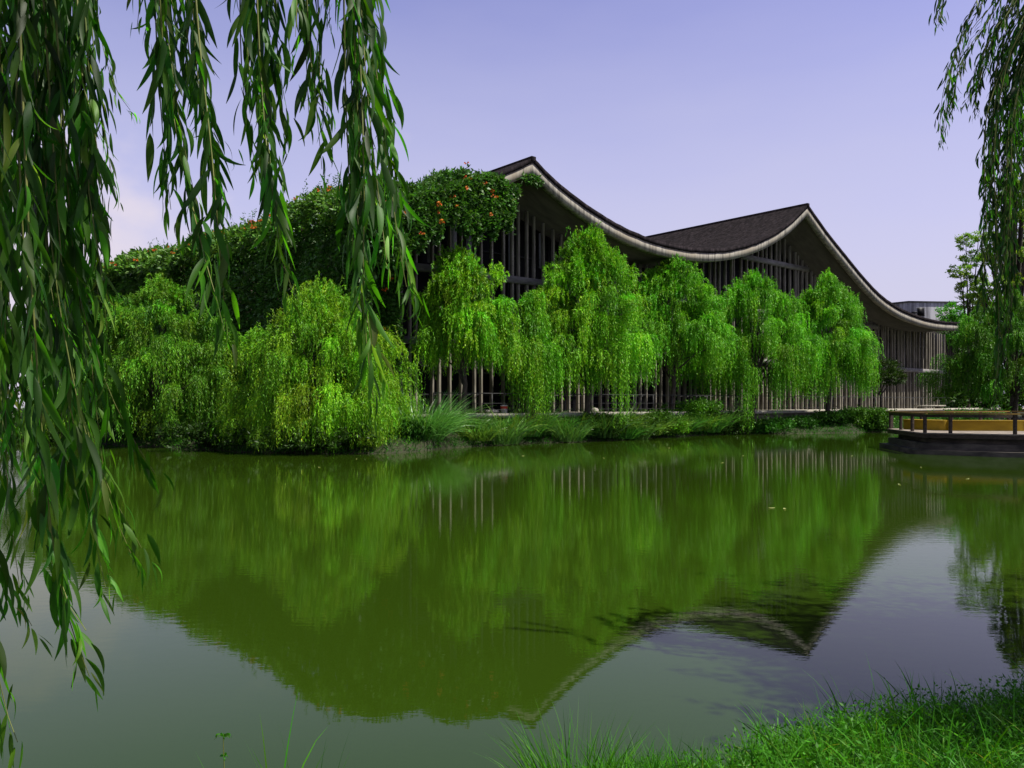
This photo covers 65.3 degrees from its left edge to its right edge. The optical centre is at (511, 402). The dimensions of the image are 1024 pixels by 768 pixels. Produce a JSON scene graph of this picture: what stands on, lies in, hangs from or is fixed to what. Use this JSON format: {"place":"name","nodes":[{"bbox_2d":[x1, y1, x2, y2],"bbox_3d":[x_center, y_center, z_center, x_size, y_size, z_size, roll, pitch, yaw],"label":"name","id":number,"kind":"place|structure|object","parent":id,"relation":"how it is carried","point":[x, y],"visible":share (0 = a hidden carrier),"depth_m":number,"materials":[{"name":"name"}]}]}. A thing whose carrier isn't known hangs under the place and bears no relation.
{"place":"outdoors","nodes":[
{"label":"outdoors","id":0,"kind":"place"},
{"bbox_2d":[0,406,1023,767],"bbox_3d":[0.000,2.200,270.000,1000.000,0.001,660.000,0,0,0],"label":"pond water","id":1,"kind":"structure","parent":0,"point":[446,608],"depth_m":8.88,"materials":[{"name":"green liquid"}]},
{"bbox_2d":[879,411,1023,457],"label":"viewing deck","id":2,"kind":"structure","parent":1,"relation":"in","point":[923,435],"depth_m":34.13,"materials":[{"name":"concrete"}]},
{"bbox_2d":[0,408,1023,453],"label":"bank","id":3,"kind":"structure","parent":0,"point":[425,444],"depth_m":39.52,"materials":[{"name":"green plant"}]},
{"bbox_2d":[7,307,89,409],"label":"broadleaf tree","id":4,"kind":"object","parent":3,"relation":"on","point":[32,361],"visible":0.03,"depth_m":55.42,"materials":[{"name":"green plant"}]},
{"bbox_2d":[1,409,100,443],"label":"leafy bush","id":5,"kind":"object","parent":3,"relation":"on","point":[49,434],"visible":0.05,"depth_m":44.05,"materials":[{"name":"green plant"}]},
{"bbox_2d":[66,415,189,437],"bbox_3d":[-18.977,1.171,42.399,7.950,1.416,6.982,0,0,31],"label":"leafy bush","id":6,"kind":"object","parent":3,"relation":"on","point":[133,429],"visible":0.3,"depth_m":40.51,"materials":[{"name":"green plant"}]},
{"bbox_2d":[18,273,259,441],"bbox_3d":[-18.682,-2.254,40.565,12.615,8.954,6.407,0,0,0],"label":"weeping willow","id":7,"kind":"object","parent":3,"relation":"on","point":[160,301],"visible":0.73,"depth_m":39.46,"materials":[{"name":"green plant"}]},
{"bbox_2d":[149,416,281,449],"bbox_3d":[-13.118,1.359,37.227,5.879,1.665,5.182,0,0,12],"label":"leafy bush","id":8,"kind":"object","parent":3,"relation":"on","point":[199,430],"visible":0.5,"depth_m":36.07,"materials":[{"name":"green plant"}]},
{"bbox_2d":[221,418,392,451],"bbox_3d":[-9.014,1.375,34.846,7.423,1.506,5.412,0,0,0],"label":"leafy bush","id":9,"kind":"object","parent":3,"relation":"on","point":[339,438],"visible":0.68,"depth_m":33.61,"materials":[{"name":"green plant"}]},
{"bbox_2d":[207,272,429,452],"bbox_3d":[-8.778,-1.800,35.544,9.950,8.206,6.132,0,0,0],"label":"weeping willow","id":10,"kind":"object","parent":3,"relation":"on","point":[324,311],"visible":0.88,"depth_m":34.65,"materials":[{"name":"green plant"}]},
{"bbox_2d":[383,415,436,436],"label":"leafy bush","id":11,"kind":"object","parent":3,"relation":"on","point":[413,429],"visible":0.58,"depth_m":36.76,"materials":[{"name":"green plant"}]},
{"bbox_2d":[390,386,491,441],"bbox_3d":[-4.469,0.462,38.567,8.020,3.291,8.148,0,0,-21],"label":"reed clump","id":12,"kind":"object","parent":3,"relation":"on","point":[446,426],"visible":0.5,"depth_m":37.69,"materials":[{"name":"green plant"}]},
{"bbox_2d":[406,239,531,425],"bbox_3d":[-2.214,-3.334,41.109,6.548,10.337,4.182,0,0,0],"label":"weeping willow","id":13,"kind":"object","parent":3,"relation":"on","point":[458,319],"visible":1,"depth_m":40.55,"materials":[{"name":"green plant"}]},
{"bbox_2d":[444,407,507,434],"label":"grass clump","id":14,"kind":"object","parent":3,"relation":"on","point":[480,421],"visible":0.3,"depth_m":40.70,"materials":[{"name":"green plant"}]},
{"bbox_2d":[462,419,490,432],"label":"leafy bush","id":15,"kind":"object","parent":3,"relation":"on","point":[476,426],"visible":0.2,"depth_m":40.65,"materials":[{"name":"green plant"}]},
{"bbox_2d":[455,422,513,440],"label":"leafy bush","id":16,"kind":"object","parent":3,"relation":"on","point":[479,436],"visible":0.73,"depth_m":40.26,"materials":[{"name":"green plant"}]},
{"bbox_2d":[475,412,519,432],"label":"grass clump","id":17,"kind":"object","parent":3,"relation":"on","point":[501,423],"visible":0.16,"depth_m":41.92,"materials":[{"name":"green plant"}]},
{"bbox_2d":[470,409,542,444],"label":"grass clump","id":18,"kind":"object","parent":3,"relation":"on","point":[510,437],"visible":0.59,"depth_m":40.89,"materials":[{"name":"green plant"}]},
{"bbox_2d":[485,409,549,429],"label":"leafy bush","id":19,"kind":"object","parent":3,"relation":"on","point":[527,415],"visible":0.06,"depth_m":43.97,"materials":[{"name":"green plant"}]},
{"bbox_2d":[481,407,556,435],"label":"grass clump","id":20,"kind":"object","parent":3,"relation":"on","point":[542,418],"visible":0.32,"depth_m":42.46,"materials":[{"name":"green plant"}]},
{"bbox_2d":[504,412,558,436],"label":"grass clump","id":21,"kind":"object","parent":3,"relation":"on","point":[538,432],"visible":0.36,"depth_m":43.17,"materials":[{"name":"green plant"}]},
{"bbox_2d":[499,288,566,437],"bbox_3d":[1.116,-2.151,44.048,3.808,8.411,2.866,0,0,0],"label":"weeping willow","id":22,"kind":"object","parent":3,"relation":"on","point":[534,323],"visible":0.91,"depth_m":43.74,"materials":[{"name":"green plant"}]},
{"bbox_2d":[502,404,568,434],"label":"grass clump","id":23,"kind":"object","parent":3,"relation":"on","point":[548,412],"visible":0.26,"depth_m":43.72,"materials":[{"name":"green plant"}]},
{"bbox_2d":[543,417,570,433],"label":"grass clump","id":24,"kind":"object","parent":3,"relation":"on","point":[554,425],"visible":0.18,"depth_m":44.21,"materials":[{"name":"green plant"}]},
{"bbox_2d":[551,412,585,429],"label":"leafy bush","id":25,"kind":"object","parent":3,"relation":"on","point":[569,420],"visible":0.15,"depth_m":44.98,"materials":[{"name":"green plant"}]},
{"bbox_2d":[550,411,589,432],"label":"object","id":26,"kind":"object","parent":3,"relation":"on","point":[574,420],"visible":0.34,"depth_m":44.60,"materials":[{"name":"green plant"}]},
{"bbox_2d":[546,415,596,441],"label":"grass clump","id":27,"kind":"object","parent":3,"relation":"on","point":[573,433],"visible":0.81,"depth_m":43.87,"materials":[{"name":"green plant"}]},
{"bbox_2d":[543,405,610,430],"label":"grass clump","id":28,"kind":"object","parent":3,"relation":"on","point":[583,418],"visible":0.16,"depth_m":45.48,"materials":[{"name":"green plant"}]},
{"bbox_2d":[576,413,609,435],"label":"grass clump","id":29,"kind":"object","parent":3,"relation":"on","point":[592,433],"visible":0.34,"depth_m":45.60,"materials":[{"name":"green plant"}]},
{"bbox_2d":[522,222,670,427],"bbox_3d":[4.524,-4.269,46.005,7.659,12.630,6.686,0,0,39],"label":"weeping willow","id":30,"kind":"object","parent":3,"relation":"on","point":[585,248],"visible":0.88,"depth_m":45.56,"materials":[{"name":"green plant"}]},
{"bbox_2d":[575,407,634,437],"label":"leafy bush","id":31,"kind":"object","parent":3,"relation":"on","point":[611,424],"visible":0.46,"depth_m":45.76,"materials":[{"name":"green plant"}]},
{"bbox_2d":[568,405,647,437],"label":"grass clump","id":32,"kind":"object","parent":3,"relation":"on","point":[605,430],"visible":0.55,"depth_m":45.61,"materials":[{"name":"green plant"}]},
{"bbox_2d":[581,403,651,432],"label":"grass clump","id":33,"kind":"object","parent":3,"relation":"on","point":[636,417],"visible":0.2,"depth_m":47.11,"materials":[{"name":"green plant"}]},
{"bbox_2d":[238,156,1023,422],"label":"museum hall","id":34,"kind":"structure","parent":3,"relation":"on","point":[797,249],"depth_m":57.27,"materials":[{"name":"concrete"}]},
{"bbox_2d":[21,162,544,421],"bbox_3d":[-28.513,-6.667,70.281,14.066,17.992,80.602,0,0,-40],"label":"trumpet vine","id":35,"kind":"object","parent":34,"relation":"attached to","point":[465,202],"visible":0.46,"depth_m":41.45,"materials":[{"name":"green plant"}]},
{"bbox_2d":[485,409,498,412],"bbox_3d":[-1.078,0.434,43.881,0.787,0.228,0.786,0,0,0],"label":"sack","id":36,"kind":"object","parent":34,"relation":"on","point":[488,411],"visible":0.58,"depth_m":43.56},
{"bbox_2d":[500,405,507,412],"bbox_3d":[-0.435,0.355,44.160,0.422,0.450,0.422,0,0,34],"label":"bucket","id":37,"kind":"object","parent":34,"relation":"on","point":[504,407],"visible":0.83,"depth_m":44.00,"materials":[{"name":"white plastic"}]},
{"bbox_2d":[403,232,920,411],"bbox_3d":[20.234,-7.096,66.275,70.000,15.353,0.090,0,0,-40],"label":"window frame","id":38,"kind":"structure","parent":34,"relation":"in","point":[507,395],"depth_m":51.16,"materials":[{"name":"metal"}]},
{"bbox_2d":[433,392,949,413],"bbox_3d":[20.315,0.029,60.893,63.620,1.102,0.050,0,0,-40],"label":"terrace railing","id":39,"kind":"object","parent":34,"relation":"on","point":[492,403],"visible":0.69,"depth_m":52.64,"materials":[{"name":"metal"}]},
{"bbox_2d":[914,405,945,408],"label":"stone bench","id":40,"kind":"object","parent":34,"relation":"on","point":[919,406],"visible":0.64,"depth_m":79.47,"materials":[{"name":"stone"}]},
{"bbox_2d":[616,423,652,438],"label":"grass clump","id":41,"kind":"object","parent":3,"relation":"on","point":[635,434],"visible":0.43,"depth_m":46.72,"materials":[{"name":"green plant"}]},
{"bbox_2d":[615,410,665,436],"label":"leafy bush","id":42,"kind":"object","parent":3,"relation":"on","point":[652,423],"visible":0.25,"depth_m":47.98,"materials":[{"name":"green plant"}]},
{"bbox_2d":[624,413,671,439],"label":"grass clump","id":43,"kind":"object","parent":3,"relation":"on","point":[641,437],"visible":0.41,"depth_m":47.52,"materials":[{"name":"green plant"}]},
{"bbox_2d":[634,406,692,437],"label":"leafy bush","id":44,"kind":"object","parent":3,"relation":"on","point":[664,413],"visible":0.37,"depth_m":50.14,"materials":[{"name":"green plant"}]},
{"bbox_2d":[649,411,682,434],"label":"grass clump","id":45,"kind":"object","parent":3,"relation":"on","point":[661,429],"visible":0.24,"depth_m":49.35,"materials":[{"name":"green plant"}]},
{"bbox_2d":[651,408,693,429],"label":"grass clump","id":46,"kind":"object","parent":3,"relation":"on","point":[679,418],"visible":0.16,"depth_m":50.52,"materials":[{"name":"green plant"}]},
{"bbox_2d":[663,419,691,433],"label":"leafy bush","id":47,"kind":"object","parent":3,"relation":"on","point":[677,430],"visible":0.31,"depth_m":50.83,"materials":[{"name":"green plant"}]},
{"bbox_2d":[619,253,741,410],"bbox_3d":[11.022,-4.051,53.164,8.684,11.864,5.744,0,0,0],"label":"weeping willow","id":48,"kind":"object","parent":3,"relation":"on","point":[694,334],"visible":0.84,"depth_m":52.09,"materials":[{"name":"green plant"}]},
{"bbox_2d":[658,398,710,430],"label":"leafy bush","id":49,"kind":"object","parent":3,"relation":"on","point":[692,408],"visible":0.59,"depth_m":53.18,"materials":[{"name":"green plant"}]},
{"bbox_2d":[677,414,697,430],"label":"grass clump","id":50,"kind":"object","parent":3,"relation":"on","point":[689,424],"visible":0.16,"depth_m":51.49,"materials":[{"name":"green plant"}]},
{"bbox_2d":[673,415,707,430],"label":"grass clump","id":51,"kind":"object","parent":3,"relation":"on","point":[694,427],"visible":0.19,"depth_m":52.23,"materials":[{"name":"green plant"}]},
{"bbox_2d":[686,413,712,431],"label":"grass clump","id":52,"kind":"object","parent":3,"relation":"on","point":[699,427],"visible":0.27,"depth_m":53.09,"materials":[{"name":"green plant"}]},
{"bbox_2d":[686,397,725,433],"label":"leafy bush","id":53,"kind":"object","parent":3,"relation":"on","point":[713,404],"visible":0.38,"depth_m":54.38,"materials":[{"name":"green plant"}]},
{"bbox_2d":[698,409,726,430],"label":"grass clump","id":54,"kind":"object","parent":3,"relation":"on","point":[711,421],"visible":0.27,"depth_m":53.57,"materials":[{"name":"green plant"}]},
{"bbox_2d":[699,414,736,432],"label":"grass clump","id":55,"kind":"object","parent":3,"relation":"on","point":[724,424],"visible":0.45,"depth_m":53.85,"materials":[{"name":"green plant"}]},
{"bbox_2d":[704,406,746,430],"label":"grass clump","id":56,"kind":"object","parent":3,"relation":"on","point":[731,424],"visible":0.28,"depth_m":54.44,"materials":[{"name":"green plant"}]},
{"bbox_2d":[716,408,770,434],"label":"leafy bush","id":57,"kind":"object","parent":3,"relation":"on","point":[735,429],"visible":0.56,"depth_m":55.11,"materials":[{"name":"green plant"}]},
{"bbox_2d":[670,267,832,432],"bbox_3d":[16.695,-3.624,56.990,11.533,12.009,6.336,0,0,0],"label":"weeping willow","id":58,"kind":"object","parent":3,"relation":"on","point":[792,352],"visible":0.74,"depth_m":56.01,"materials":[{"name":"green plant"}]},
{"bbox_2d":[742,417,796,432],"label":"leafy bush","id":59,"kind":"object","parent":3,"relation":"on","point":[771,425],"visible":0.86,"depth_m":56.03,"materials":[{"name":"green plant"}]},
{"bbox_2d":[772,413,822,426],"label":"leafy bush","id":60,"kind":"object","parent":3,"relation":"on","point":[802,420],"visible":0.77,"depth_m":57.98,"materials":[{"name":"green plant"}]},
{"bbox_2d":[778,267,885,413],"bbox_3d":[23.535,-4.185,59.899,9.028,11.994,6.058,0,0,0],"label":"weeping willow","id":61,"kind":"object","parent":3,"relation":"on","point":[851,354],"visible":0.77,"depth_m":58.91,"materials":[{"name":"green plant"}]},
{"bbox_2d":[808,406,862,424],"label":"leafy bush","id":62,"kind":"object","parent":3,"relation":"on","point":[834,416],"visible":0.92,"depth_m":59.35,"materials":[{"name":"green plant"}]},
{"bbox_2d":[831,404,886,424],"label":"leafy bush","id":63,"kind":"object","parent":3,"relation":"on","point":[854,412],"visible":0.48,"depth_m":60.35,"materials":[{"name":"green plant"}]},
{"bbox_2d":[853,406,906,430],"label":"leafy bush","id":64,"kind":"object","parent":3,"relation":"on","point":[879,417],"visible":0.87,"depth_m":59.46,"materials":[{"name":"green plant"}]},
{"bbox_2d":[854,357,907,407],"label":"tree","id":65,"kind":"object","parent":3,"relation":"on","point":[891,370],"visible":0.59,"depth_m":65.63,"materials":[{"name":"green plant"}]},
{"bbox_2d":[892,301,980,407],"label":"concrete annex","id":66,"kind":"object","parent":3,"relation":"on","point":[925,309],"visible":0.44,"depth_m":112.28,"materials":[{"name":"concrete"}]},
{"bbox_2d":[917,308,924,315],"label":"window","id":67,"kind":"structure","parent":66,"relation":"in","point":[920,311],"depth_m":112.11,"materials":[{"name":"glass"}]},
{"bbox_2d":[935,300,979,401],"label":"bushy tree","id":68,"kind":"object","parent":3,"relation":"on","point":[953,315],"visible":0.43,"depth_m":97.71,"materials":[{"name":"green plant"}]},
{"bbox_2d":[934,330,993,407],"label":"broadleaf tree","id":69,"kind":"object","parent":3,"relation":"on","point":[962,387],"visible":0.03,"depth_m":103.14,"materials":[{"name":"green plant"}]},
{"bbox_2d":[925,406,1010,419],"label":"leafy bush","id":70,"kind":"object","parent":3,"relation":"on","point":[946,418],"visible":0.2,"depth_m":61.80,"materials":[{"name":"green plant"}]},
{"bbox_2d":[944,230,992,407],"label":"bushy tree","id":71,"kind":"object","parent":3,"relation":"on","point":[967,303],"visible":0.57,"depth_m":93.95,"materials":[{"name":"green plant"}]},
{"bbox_2d":[916,289,1023,419],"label":"weeping willow","id":72,"kind":"object","parent":3,"relation":"on","point":[980,366],"visible":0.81,"depth_m":67.73,"materials":[{"name":"green plant"}]},
{"bbox_2d":[933,390,1023,410],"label":"leafy bush","id":73,"kind":"object","parent":3,"relation":"on","point":[960,400],"visible":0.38,"depth_m":88.12,"materials":[{"name":"green plant"}]},
{"bbox_2d":[959,334,1023,407],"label":"broadleaf tree","id":74,"kind":"object","parent":3,"relation":"on","point":[993,365],"visible":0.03,"depth_m":99.84,"materials":[{"name":"green plant"}]},
{"bbox_2d":[966,173,1023,410],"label":"ginkgo tree","id":75,"kind":"object","parent":3,"relation":"on","point":[1020,240],"visible":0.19,"depth_m":87.62,"materials":[{"name":"green plant"}]},
{"bbox_2d":[2,0,1023,405],"label":"sky","id":76,"kind":"structure","parent":0,"point":[659,116],"materials":[{"name":"blue"}]},
{"bbox_2d":[769,715,1016,767],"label":"bank","id":77,"kind":"structure","parent":0,"point":[923,747],"depth_m":4.42,"materials":[{"name":"green plant"}]},
{"bbox_2d":[0,0,429,767],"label":"weeping willow","id":78,"kind":"object","parent":77,"relation":"on","point":[48,62],"visible":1,"depth_m":1.84,"materials":[{"name":"green plant"}]},
{"bbox_2d":[214,733,231,767],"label":"tall weed","id":79,"kind":"object","parent":77,"relation":"on","point":[223,755],"visible":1,"depth_m":3.50,"materials":[{"name":"green plant"}]},
{"bbox_2d":[198,688,324,767],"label":"grass tuft","id":80,"kind":"object","parent":77,"relation":"on","point":[287,747],"visible":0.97,"depth_m":3.88,"materials":[{"name":"green plant"}]},
{"bbox_2d":[247,724,350,767],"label":"grass tuft","id":81,"kind":"object","parent":77,"relation":"on","point":[286,758],"visible":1,"depth_m":3.63,"materials":[{"name":"green plant"}]},
{"bbox_2d":[485,696,670,767],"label":"grass tuft","id":82,"kind":"object","parent":77,"relation":"on","point":[540,762],"visible":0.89,"depth_m":4.29,"materials":[{"name":"green plant"}]},
{"bbox_2d":[537,722,695,767],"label":"grass tuft","id":83,"kind":"object","parent":77,"relation":"on","point":[600,752],"visible":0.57,"depth_m":4.40,"materials":[{"name":"green plant"}]},
{"bbox_2d":[734,695,830,749],"bbox_3d":[1.767,2.044,4.930,0.866,0.426,0.755,0,0,39],"label":"grass tuft","id":84,"kind":"object","parent":77,"relation":"on","point":[783,725],"visible":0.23,"depth_m":5.10,"materials":[{"name":"green plant"}]},
{"bbox_2d":[547,652,1023,767],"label":"bank grass","id":85,"kind":"structure","parent":77,"relation":"on","point":[948,721],"depth_m":4.24,"materials":[{"name":"green plant"}]},
{"bbox_2d":[811,676,930,727],"bbox_3d":[2.348,2.081,5.265,0.840,0.459,0.864,0,0,0],"label":"grass tuft","id":86,"kind":"object","parent":77,"relation":"on","point":[843,704],"visible":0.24,"depth_m":5.50,"materials":[{"name":"green plant"}]},
{"bbox_2d":[871,661,966,709],"bbox_3d":[3.071,2.155,5.750,0.828,0.506,0.994,0,0,0],"label":"grass tuft","id":87,"kind":"object","parent":77,"relation":"on","point":[910,687],"visible":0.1,"depth_m":6.03,"materials":[{"name":"green plant"}]},
{"bbox_2d":[928,0,1023,411],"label":"weeping willow","id":88,"kind":"object","parent":77,"relation":"on","point":[1011,138],"visible":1,"depth_m":6.48,"materials":[{"name":"green plant"}]}
]}

